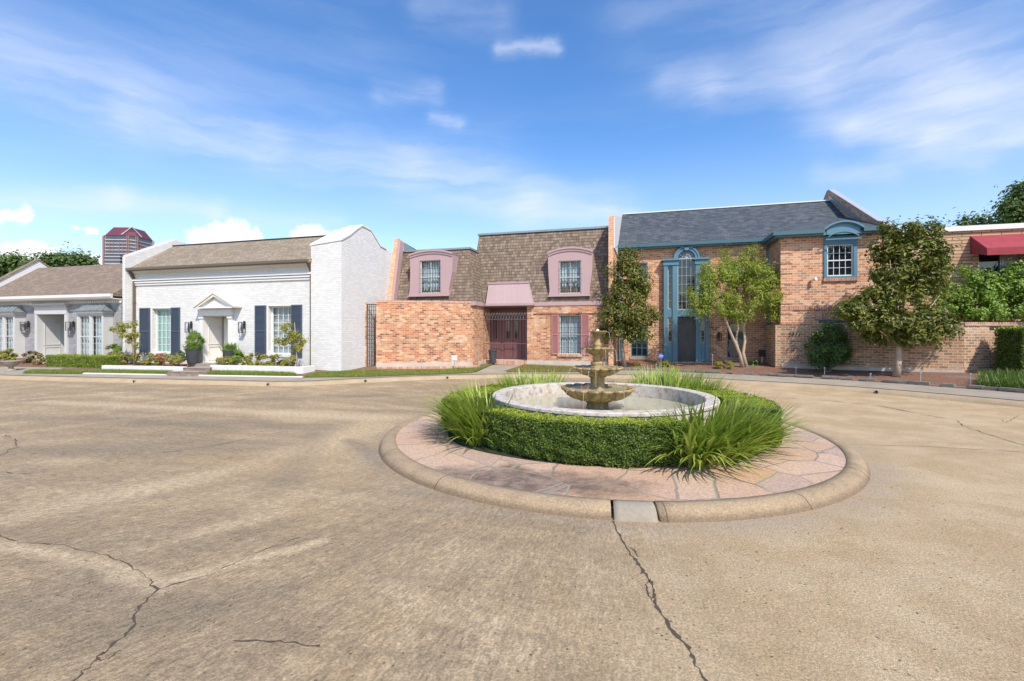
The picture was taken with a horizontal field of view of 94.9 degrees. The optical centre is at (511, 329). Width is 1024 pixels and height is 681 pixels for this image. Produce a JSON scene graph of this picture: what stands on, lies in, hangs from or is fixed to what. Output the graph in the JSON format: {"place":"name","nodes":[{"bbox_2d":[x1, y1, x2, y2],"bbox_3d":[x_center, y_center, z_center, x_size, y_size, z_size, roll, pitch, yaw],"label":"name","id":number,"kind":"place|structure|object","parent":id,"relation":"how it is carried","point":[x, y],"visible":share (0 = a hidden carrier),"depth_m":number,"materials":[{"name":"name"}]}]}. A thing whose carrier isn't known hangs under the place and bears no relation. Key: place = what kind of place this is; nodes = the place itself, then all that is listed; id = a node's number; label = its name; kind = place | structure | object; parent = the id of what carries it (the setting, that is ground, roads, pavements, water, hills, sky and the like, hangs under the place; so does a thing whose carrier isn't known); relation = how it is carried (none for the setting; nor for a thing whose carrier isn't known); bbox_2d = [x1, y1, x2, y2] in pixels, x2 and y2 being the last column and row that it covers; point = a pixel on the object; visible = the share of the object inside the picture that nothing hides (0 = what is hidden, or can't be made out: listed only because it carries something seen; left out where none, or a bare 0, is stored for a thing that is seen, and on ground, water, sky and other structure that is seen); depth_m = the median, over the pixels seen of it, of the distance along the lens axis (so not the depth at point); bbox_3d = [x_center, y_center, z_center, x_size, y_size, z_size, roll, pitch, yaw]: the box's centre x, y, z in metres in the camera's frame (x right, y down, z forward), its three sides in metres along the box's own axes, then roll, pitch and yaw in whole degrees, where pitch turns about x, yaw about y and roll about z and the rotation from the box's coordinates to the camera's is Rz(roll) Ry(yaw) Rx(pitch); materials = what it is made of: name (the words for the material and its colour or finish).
{"place":"outdoors","nodes":[
{"label":"outdoors","id":0,"kind":"place"},
{"bbox_2d":[0,367,61,374],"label":"walkway","id":1,"kind":"structure","parent":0,"point":[20,370],"depth_m":22.91,"materials":[{"name":"grey concrete"}]},
{"bbox_2d":[0,360,20,370],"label":"stone urn","id":2,"kind":"object","parent":1,"relation":"on","point":[10,364],"visible":0.93,"depth_m":22.47,"materials":[{"name":"beige stone"}]},
{"bbox_2d":[22,368,91,373],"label":"lawn grass","id":3,"kind":"structure","parent":0,"point":[71,371],"depth_m":21.67,"materials":[{"name":"green plant"}]},
{"bbox_2d":[475,365,519,372],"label":"walkway","id":4,"kind":"structure","parent":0,"point":[496,368],"depth_m":23.40,"materials":[{"name":"grey concrete"}]},
{"bbox_2d":[0,358,1021,400],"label":"lot ground","id":5,"kind":"structure","parent":0,"point":[957,379],"depth_m":20.52,"materials":[{"name":"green plant"}]},
{"bbox_2d":[0,349,17,360],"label":"bronze shrub","id":6,"kind":"object","parent":5,"relation":"on","point":[4,354],"visible":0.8,"depth_m":25.31,"materials":[{"name":"yellow plant"}]},
{"bbox_2d":[21,350,44,363],"bbox_3d":[-25.821,1.640,25.463,1.422,1.073,0.872,0,0,16],"label":"bronze shrub","id":7,"kind":"object","parent":5,"relation":"on","point":[29,359],"visible":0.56,"depth_m":25.30,"materials":[{"name":"brown plant"}]},
{"bbox_2d":[32,357,46,364],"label":"bronze shrub","id":8,"kind":"object","parent":5,"relation":"on","point":[39,361],"visible":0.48,"depth_m":24.67,"materials":[{"name":"brown plant"}]},
{"bbox_2d":[0,259,121,359],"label":"grey house","id":9,"kind":"structure","parent":5,"relation":"on","point":[46,301],"depth_m":27.81,"materials":[{"name":"paint"}]},
{"bbox_2d":[0,312,26,357],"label":"bay window","id":10,"kind":"structure","parent":9,"relation":"in","point":[16,342],"depth_m":28.01,"materials":[{"name":"grey paint"}]},
{"bbox_2d":[20,321,29,330],"bbox_3d":[-28.969,-0.256,27.977,0.428,0.582,0.292,0,0,16],"label":"wall lantern","id":11,"kind":"object","parent":9,"relation":"attached to","point":[28,323],"depth_m":27.96,"materials":[{"name":"black metal"}]},
{"bbox_2d":[73,311,114,354],"bbox_3d":[-23.279,0.398,26.157,2.302,2.899,0.617,0,0,16],"label":"bay window","id":12,"kind":"structure","parent":9,"relation":"in","point":[85,319],"depth_m":26.04,"materials":[{"name":"grey paint"}]},
{"bbox_2d":[45,353,120,367],"bbox_3d":[-21.738,1.627,23.782,4.546,0.895,0.852,0,0,16],"label":"clipped hedge","id":13,"kind":"object","parent":5,"relation":"on","point":[78,360],"visible":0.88,"depth_m":23.44,"materials":[{"name":"green plant"}]},
{"bbox_2d":[105,343,121,353],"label":"leafy shrub","id":14,"kind":"object","parent":5,"relation":"on","point":[115,347],"visible":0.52,"depth_m":25.04,"materials":[{"name":"green plant"}]},
{"bbox_2d":[108,351,131,364],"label":"bedding plants","id":15,"kind":"object","parent":5,"relation":"on","point":[126,359],"visible":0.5,"depth_m":24.23,"materials":[{"name":"green plant"}]},
{"bbox_2d":[108,319,140,365],"bbox_3d":[-19.430,0.640,23.613,1.722,2.359,0.890,0,0,1],"label":"young tree","id":16,"kind":"object","parent":5,"relation":"on","point":[123,327],"visible":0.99,"depth_m":23.55,"materials":[{"name":"green plant"}]},
{"bbox_2d":[83,373,166,374],"bbox_3d":[-17.303,2.019,20.984,4.310,0.159,0.150,0,0,10],"label":"border edging","id":17,"kind":"object","parent":5,"relation":"on","point":[125,373],"visible":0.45,"depth_m":20.95,"materials":[{"name":"white paint"}]},
{"bbox_2d":[102,365,184,370],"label":"planter wall","id":18,"kind":"structure","parent":5,"relation":"on","point":[160,368],"depth_m":21.81,"materials":[{"name":"white paint"}]},
{"bbox_2d":[130,352,159,365],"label":"bedding plants","id":19,"kind":"object","parent":5,"relation":"on","point":[148,361],"visible":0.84,"depth_m":23.62,"materials":[{"name":"green plant"}]},
{"bbox_2d":[150,352,169,365],"bbox_3d":[-17.216,1.474,23.151,0.910,0.779,0.747,0,0,16],"label":"flower clump","id":20,"kind":"object","parent":5,"relation":"on","point":[158,360],"visible":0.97,"depth_m":23.05,"materials":[{"name":"green plant"}]},
{"bbox_2d":[167,352,184,365],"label":"bedding plants","id":21,"kind":"object","parent":5,"relation":"on","point":[178,359],"visible":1,"depth_m":22.83,"materials":[{"name":"green plant"}]},
{"bbox_2d":[170,350,186,365],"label":"leafy shrub","id":22,"kind":"object","parent":5,"relation":"on","point":[182,354],"visible":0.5,"depth_m":23.23,"materials":[{"name":"green plant"}]},
{"bbox_2d":[167,363,234,375],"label":"front steps","id":23,"kind":"structure","parent":5,"relation":"on","point":[200,369],"depth_m":20.75,"materials":[{"name":"grey concrete"}]},
{"bbox_2d":[185,348,201,362],"bbox_3d":[-15.807,1.278,23.326,0.720,0.720,0.720,0,0,16],"label":"tall planter","id":24,"kind":"object","parent":23,"relation":"on","point":[193,355],"visible":0.91,"depth_m":23.08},
{"bbox_2d":[179,329,205,350],"bbox_3d":[-15.833,0.536,23.321,1.159,1.228,0.985,0,0,16],"label":"topiary","id":25,"kind":"object","parent":24,"relation":"in","point":[191,341],"visible":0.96,"depth_m":23.15,"materials":[{"name":"green plant"}]},
{"bbox_2d":[214,356,235,364],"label":"bedding plants","id":26,"kind":"object","parent":5,"relation":"on","point":[226,360],"visible":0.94,"depth_m":21.82,"materials":[{"name":"green plant"}]},
{"bbox_2d":[222,350,234,362],"bbox_3d":[-13.643,1.280,22.698,0.604,0.628,0.604,0,0,16],"label":"tall planter","id":27,"kind":"object","parent":5,"relation":"on","point":[229,353],"visible":0.57,"depth_m":22.45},
{"bbox_2d":[218,342,238,350],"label":"trailing plant","id":28,"kind":"object","parent":27,"relation":"in","point":[231,346],"visible":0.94,"depth_m":22.57,"materials":[{"name":"green plant"}]},
{"bbox_2d":[230,349,244,364],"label":"leafy shrub","id":29,"kind":"object","parent":5,"relation":"on","point":[238,352],"visible":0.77,"depth_m":22.10,"materials":[{"name":"green plant"}]},
{"bbox_2d":[198,375,303,376],"bbox_3d":[-11.231,2.012,19.934,5.046,0.159,0.200,0,0,8],"label":"border edging","id":30,"kind":"object","parent":5,"relation":"on","point":[249,376],"visible":0.43,"depth_m":19.90,"materials":[{"name":"white paint"}]},
{"bbox_2d":[237,353,267,365],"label":"bedding plants","id":31,"kind":"object","parent":5,"relation":"on","point":[248,359],"visible":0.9,"depth_m":21.66,"materials":[{"name":"green plant"}]},
{"bbox_2d":[122,225,392,370],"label":"white house","id":32,"kind":"structure","parent":5,"relation":"on","point":[320,290],"depth_m":23.25,"materials":[{"name":"paint"}]},
{"bbox_2d":[156,309,170,352],"bbox_3d":[-18.351,0.039,24.928,1.292,2.339,0.080,0,0,16],"label":"window","id":33,"kind":"structure","parent":32,"relation":"in","point":[163,316],"depth_m":25.01,"materials":[{"name":"white glass"}]},
{"bbox_2d":[224,319,227,345],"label":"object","id":34,"kind":"structure","parent":32,"relation":"in","point":[225,320],"depth_m":24.80,"materials":[{"name":"white paint"}]},
{"bbox_2d":[238,321,245,332],"bbox_3d":[-13.240,-0.155,23.062,0.248,0.582,0.272,0,0,16],"label":"wall lantern","id":35,"kind":"object","parent":32,"relation":"attached to","point":[244,324],"depth_m":23.10,"materials":[{"name":"black metal"}]},
{"bbox_2d":[272,306,290,353],"bbox_3d":[-11.092,0.012,22.895,1.315,2.333,0.220,0,0,16],"label":"window","id":36,"kind":"structure","parent":32,"relation":"in","point":[282,313],"depth_m":22.99,"materials":[{"name":"white glass"}]},
{"bbox_2d":[210,365,314,373],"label":"planter wall","id":37,"kind":"structure","parent":5,"relation":"on","point":[302,369],"depth_m":21.00,"materials":[{"name":"white paint"}]},
{"bbox_2d":[264,352,299,365],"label":"bedding plants","id":38,"kind":"object","parent":5,"relation":"on","point":[281,362],"visible":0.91,"depth_m":21.09,"materials":[{"name":"green plant"}]},
{"bbox_2d":[272,320,308,365],"bbox_3d":[-9.797,0.720,20.858,1.592,2.336,0.747,0,0,0],"label":"young tree","id":39,"kind":"object","parent":5,"relation":"on","point":[293,337],"visible":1,"depth_m":20.82,"materials":[{"name":"green plant"}]},
{"bbox_2d":[304,364,490,376],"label":"lawn","id":40,"kind":"structure","parent":5,"relation":"on","point":[413,373],"depth_m":21.50,"materials":[{"name":"plant"}]},
{"bbox_2d":[365,300,482,368],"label":"courtyard wall","id":41,"kind":"structure","parent":5,"relation":"on","point":[410,334],"depth_m":23.50,"materials":[{"name":"brick"}]},
{"bbox_2d":[367,304,375,365],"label":"side gate","id":42,"kind":"structure","parent":41,"relation":"attached to","point":[369,314],"depth_m":23.24,"materials":[{"name":"black metal"}]},
{"bbox_2d":[488,349,496,362],"bbox_3d":[-1.015,1.370,24.815,0.480,0.740,0.480,0,0,16],"label":"trash bin","id":43,"kind":"object","parent":5,"relation":"on","point":[492,355],"visible":1,"depth_m":24.65,"materials":[{"name":"grey plastic"}]},
{"bbox_2d":[387,216,621,366],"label":"mansard house","id":44,"kind":"structure","parent":5,"relation":"on","point":[550,283],"depth_m":24.68,"materials":[{"name":"brown brick"}]},
{"bbox_2d":[484,311,525,359],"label":"entrance gate","id":45,"kind":"structure","parent":44,"relation":"attached to","point":[500,319],"depth_m":24.88,"materials":[{"name":"metal"}]},
{"bbox_2d":[490,308,526,358],"bbox_3d":[-0.356,0.208,26.172,3.097,2.815,0.105,0,0,16],"label":"door","id":46,"kind":"structure","parent":44,"relation":"in","point":[520,325],"depth_m":26.09,"materials":[{"name":"paint"}]},
{"bbox_2d":[559,315,580,353],"bbox_3d":[3.013,0.231,24.285,1.142,2.002,0.322,0,0,16],"label":"window","id":47,"kind":"structure","parent":44,"relation":"in","point":[569,325],"depth_m":24.35,"materials":[{"name":"glass"}]},
{"bbox_2d":[506,364,576,371],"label":"lawn","id":48,"kind":"structure","parent":5,"relation":"on","point":[544,370],"depth_m":22.74,"materials":[{"name":"plant"}]},
{"bbox_2d":[596,244,662,366],"bbox_3d":[5.755,-1.157,23.026,3.460,6.282,2.964,0,0,16],"label":"magnolia tree","id":49,"kind":"object","parent":5,"relation":"on","point":[635,282],"visible":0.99,"depth_m":22.81,"materials":[{"name":"green plant"}]},
{"bbox_2d":[654,360,670,367],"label":"yellow shrub","id":50,"kind":"object","parent":5,"relation":"on","point":[658,363],"visible":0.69,"depth_m":23.33,"materials":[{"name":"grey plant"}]},
{"bbox_2d":[714,360,733,368],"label":"yellow shrub","id":51,"kind":"object","parent":5,"relation":"on","point":[718,364],"visible":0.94,"depth_m":22.20,"materials":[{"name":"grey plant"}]},
{"bbox_2d":[682,243,786,367],"bbox_3d":[10.551,-1.182,22.171,5.230,6.023,2.835,0,0,0],"label":"crepe myrtle tree","id":52,"kind":"object","parent":5,"relation":"on","point":[756,288],"visible":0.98,"depth_m":22.03,"materials":[{"name":"green plant"}]},
{"bbox_2d":[618,189,889,362],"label":"brick house","id":53,"kind":"structure","parent":5,"relation":"on","point":[825,239],"depth_m":24.93,"materials":[{"name":"brown brick"}]},
{"bbox_2d":[631,325,647,356],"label":"window","id":54,"kind":"structure","parent":53,"relation":"in","point":[640,349],"depth_m":26.15,"materials":[{"name":"glass"}]},
{"bbox_2d":[678,258,694,309],"bbox_3d":[9.362,-2.461,25.231,0.901,2.746,0.060,0,0,16],"label":"tall window","id":55,"kind":"structure","parent":53,"relation":"in","point":[686,267],"depth_m":25.25,"materials":[{"name":"white glass"}]},
{"bbox_2d":[678,316,694,360],"bbox_3d":[9.362,0.477,25.231,0.901,2.396,0.100,0,0,16],"label":"door","id":56,"kind":"structure","parent":53,"relation":"in","point":[686,325],"depth_m":25.20,"materials":[{"name":"black paint"}]},
{"bbox_2d":[727,322,742,357],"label":"window","id":57,"kind":"structure","parent":53,"relation":"in","point":[731,350],"depth_m":24.81,"materials":[{"name":"glass"}]},
{"bbox_2d":[727,265,744,293],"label":"window","id":58,"kind":"structure","parent":53,"relation":"in","point":[727,265],"depth_m":24.77,"materials":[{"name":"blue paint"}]},
{"bbox_2d":[818,320,847,322],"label":"window","id":59,"kind":"structure","parent":53,"relation":"in","point":[819,321],"depth_m":21.44,"materials":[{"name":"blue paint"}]},
{"bbox_2d":[827,244,852,275],"bbox_3d":[14.869,-3.162,21.343,1.030,1.428,0.080,0,0,16],"label":"window","id":60,"kind":"structure","parent":53,"relation":"in","point":[839,257],"depth_m":21.34,"materials":[{"name":"white glass"}]},
{"bbox_2d":[747,358,760,365],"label":"dark shrub","id":61,"kind":"object","parent":5,"relation":"on","point":[753,362],"visible":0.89,"depth_m":22.89,"materials":[{"name":"green plant"}]},
{"bbox_2d":[759,350,764,361],"bbox_3d":[12.718,1.400,23.914,0.280,0.800,0.180,0,0,16],"label":"utility box","id":62,"kind":"object","parent":5,"relation":"on","point":[761,353],"visible":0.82,"depth_m":23.84,"materials":[{"name":"black metal"}]},
{"bbox_2d":[622,367,1023,392],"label":"stone edging","id":63,"kind":"object","parent":5,"relation":"on","point":[1007,389],"visible":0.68,"depth_m":17.82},
{"bbox_2d":[797,319,857,371],"bbox_3d":[13.507,0.650,20.131,2.292,2.543,1.903,0,0,16],"label":"round shrub","id":64,"kind":"object","parent":5,"relation":"on","point":[839,345],"visible":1,"depth_m":19.92,"materials":[{"name":"green plant"}]},
{"bbox_2d":[766,322,963,372],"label":"garden wall","id":65,"kind":"structure","parent":5,"relation":"on","point":[784,341],"depth_m":20.11,"materials":[{"name":"brown brick"}]},
{"bbox_2d":[820,214,965,376],"bbox_3d":[14.900,-1.357,18.331,5.420,6.390,2.454,0,0,-3],"label":"magnolia tree","id":66,"kind":"object","parent":5,"relation":"on","point":[900,279],"visible":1,"depth_m":17.89,"materials":[{"name":"green plant"}]},
{"bbox_2d":[891,223,1023,321],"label":"tan house","id":67,"kind":"structure","parent":5,"relation":"on","point":[962,253],"depth_m":20.66,"materials":[{"name":"brick"}]},
{"bbox_2d":[978,254,1001,290],"bbox_3d":[20.876,-2.431,20.580,0.850,2.258,0.080,0,0,16],"label":"window","id":68,"kind":"structure","parent":67,"relation":"in","point":[994,261],"depth_m":20.58,"materials":[{"name":"glass"}]},
{"bbox_2d":[970,234,1023,254],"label":"awning","id":69,"kind":"object","parent":67,"relation":"attached to","point":[1005,244],"visible":1,"depth_m":19.89,"materials":[{"name":"red fabric"}]},
{"bbox_2d":[1002,254,1021,299],"bbox_3d":[21.656,-2.431,20.427,0.693,2.258,0.220,0,0,16],"label":"window","id":70,"kind":"structure","parent":67,"relation":"in","point":[1005,260],"depth_m":20.45,"materials":[{"name":"glass"}]},
{"bbox_2d":[931,258,1023,321],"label":"climbing shrub","id":71,"kind":"object","parent":5,"relation":"on","point":[979,286],"visible":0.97,"depth_m":19.40,"materials":[{"name":"green plant"}]},
{"bbox_2d":[964,322,1023,371],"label":"end wall","id":72,"kind":"structure","parent":5,"relation":"on","point":[979,351],"depth_m":18.52,"materials":[{"name":"brown brick"}]},
{"bbox_2d":[975,367,1023,388],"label":"liriope border","id":73,"kind":"object","parent":5,"relation":"on","point":[1010,379],"visible":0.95,"depth_m":15.49,"materials":[{"name":"green plant"}]},
{"bbox_2d":[992,325,1023,375],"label":"clipped hedge","id":74,"kind":"object","parent":5,"relation":"on","point":[1009,344],"visible":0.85,"depth_m":17.47,"materials":[{"name":"green plant"}]},
{"bbox_2d":[0,374,1023,680],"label":"road","id":75,"kind":"structure","parent":0,"point":[100,472],"depth_m":4.50,"materials":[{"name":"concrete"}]},
{"bbox_2d":[0,535,151,578],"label":"road crack","id":76,"kind":"object","parent":75,"relation":"on","point":[130,565],"visible":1,"depth_m":4.60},
{"bbox_2d":[72,579,159,680],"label":"road crack","id":77,"kind":"object","parent":75,"relation":"on","point":[133,619],"visible":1,"depth_m":3.47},
{"bbox_2d":[233,639,319,646],"bbox_3d":[-1.653,2.196,3.309,0.641,0.001,0.046,0,0,6],"label":"road crack","id":78,"kind":"object","parent":75,"relation":"on","point":[275,641],"visible":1,"depth_m":3.31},
{"bbox_2d":[14,379,982,679],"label":"fallen leaves","id":79,"kind":"object","parent":75,"relation":"on","point":[484,571],"visible":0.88,"depth_m":4.08,"materials":[{"name":"brown plant"}]},
{"bbox_2d":[0,374,1023,407],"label":"street kerb","id":80,"kind":"structure","parent":75,"relation":"on","point":[993,401],"depth_m":18.92,"materials":[{"name":"concrete"}]},
{"bbox_2d":[396,413,845,500],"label":"island paving","id":81,"kind":"structure","parent":75,"relation":"on","point":[789,467],"depth_m":6.85,"materials":[{"name":"stone"}]},
{"bbox_2d":[448,430,671,465],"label":"island soil","id":82,"kind":"structure","parent":81,"relation":"on","point":[484,448],"depth_m":7.88,"materials":[{"name":"brown soil"}]},
{"bbox_2d":[414,378,525,446],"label":"ornamental grass","id":83,"kind":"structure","parent":82,"relation":"on","point":[468,426],"depth_m":8.59,"materials":[{"name":"green plant"}]},
{"bbox_2d":[441,383,517,432],"bbox_3d":[-0.657,1.719,10.845,1.260,0.744,3.268,0,0,21],"label":"box hedge","id":84,"kind":"object","parent":82,"relation":"on","point":[490,390],"visible":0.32,"depth_m":10.41,"materials":[{"name":"green plant"}]},
{"bbox_2d":[481,368,572,388],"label":"ornamental grass","id":85,"kind":"object","parent":82,"relation":"on","point":[520,379],"depth_m":12.36,"materials":[{"name":"green plant"}]},
{"bbox_2d":[476,403,686,467],"bbox_3d":[0.963,1.711,7.668,3.598,0.806,1.146,0,0,23],"label":"box hedge","id":86,"kind":"object","parent":82,"relation":"on","point":[577,438],"visible":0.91,"depth_m":7.16,"materials":[{"name":"green plant"}]},
{"bbox_2d":[492,382,719,424],"bbox_3d":[1.873,1.720,9.869,4.570,0.760,4.570,0,0,16],"label":"fountain basin","id":87,"kind":"object","parent":82,"relation":"on","point":[544,397],"visible":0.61,"depth_m":10.25,"materials":[{"name":"stone"}]},
{"bbox_2d":[561,329,636,409],"bbox_3d":[1.796,0.943,9.870,1.537,1.935,1.537,0,0,3],"label":"tiered fountain","id":88,"kind":"object","parent":87,"relation":"in","point":[596,392],"visible":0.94,"depth_m":9.67,"materials":[{"name":"stone"}]},
{"bbox_2d":[618,364,744,393],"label":"ornamental grass","id":89,"kind":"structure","parent":82,"relation":"on","point":[664,378],"depth_m":11.72,"materials":[{"name":"green plant"}]},
{"bbox_2d":[625,387,821,485],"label":"ornamental grass","id":90,"kind":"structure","parent":82,"relation":"on","point":[732,435],"depth_m":7.14,"materials":[{"name":"green plant"}]},
{"bbox_2d":[674,386,783,447],"bbox_3d":[4.557,1.727,9.951,1.361,0.774,3.579,0,0,-2],"label":"box hedge","id":91,"kind":"object","parent":82,"relation":"on","point":[719,392],"visible":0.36,"depth_m":9.41,"materials":[{"name":"green plant"}]},
{"bbox_2d":[378,410,870,522],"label":"island kerb","id":92,"kind":"structure","parent":75,"relation":"on","point":[851,478],"depth_m":5.80,"materials":[{"name":"beige concrete"}]},
{"bbox_2d":[612,521,707,680],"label":"road crack","id":93,"kind":"object","parent":75,"relation":"on","point":[674,633],"visible":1,"depth_m":3.64,"materials":[{"name":"grey asphalt"}]},
{"bbox_2d":[0,370,1023,400],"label":"sidewalk","id":94,"kind":"structure","parent":0,"point":[979,393],"depth_m":19.15,"materials":[{"name":"grey concrete"}]},
{"bbox_2d":[0,0,1023,264],"label":"sky","id":95,"kind":"structure","parent":0,"point":[424,124],"materials":[{"name":"blue"}]},
{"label":"lawn","id":96,"kind":"structure","parent":0,"visible":0},
{"bbox_2d":[85,368,173,373],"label":"lawn grass","id":97,"kind":"structure","parent":96,"relation":"on","point":[145,371],"depth_m":21.27,"materials":[{"name":"green plant"}]},
{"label":"lawn","id":98,"kind":"structure","parent":0,"visible":0},
{"bbox_2d":[206,369,297,375],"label":"lawn grass","id":99,"kind":"structure","parent":98,"relation":"on","point":[240,372],"depth_m":20.30,"materials":[{"name":"green plant"}]},
{"label":"ground","id":100,"kind":"structure","parent":0,"visible":0},
{"bbox_2d":[0,248,43,276],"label":"shade tree","id":101,"kind":"object","parent":100,"relation":"on","point":[9,263],"visible":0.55,"depth_m":73.55,"materials":[{"name":"green plant"}]},
{"bbox_2d":[27,241,100,266],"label":"shade tree","id":102,"kind":"object","parent":100,"relation":"on","point":[57,259],"visible":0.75,"depth_m":77.03,"materials":[{"name":"green plant"}]},
{"bbox_2d":[102,227,153,264],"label":"office tower","id":103,"kind":"structure","parent":100,"relation":"on","point":[118,243],"depth_m":406.59,"materials":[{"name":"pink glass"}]},
{"bbox_2d":[944,207,1003,226],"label":"shade tree","id":104,"kind":"object","parent":100,"relation":"on","point":[964,221],"visible":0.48,"depth_m":45.76,"materials":[{"name":"green plant"}]},
{"bbox_2d":[983,179,1023,224],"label":"shade tree","id":105,"kind":"object","parent":100,"relation":"on","point":[1012,206],"visible":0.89,"depth_m":41.81,"materials":[{"name":"green plant"}]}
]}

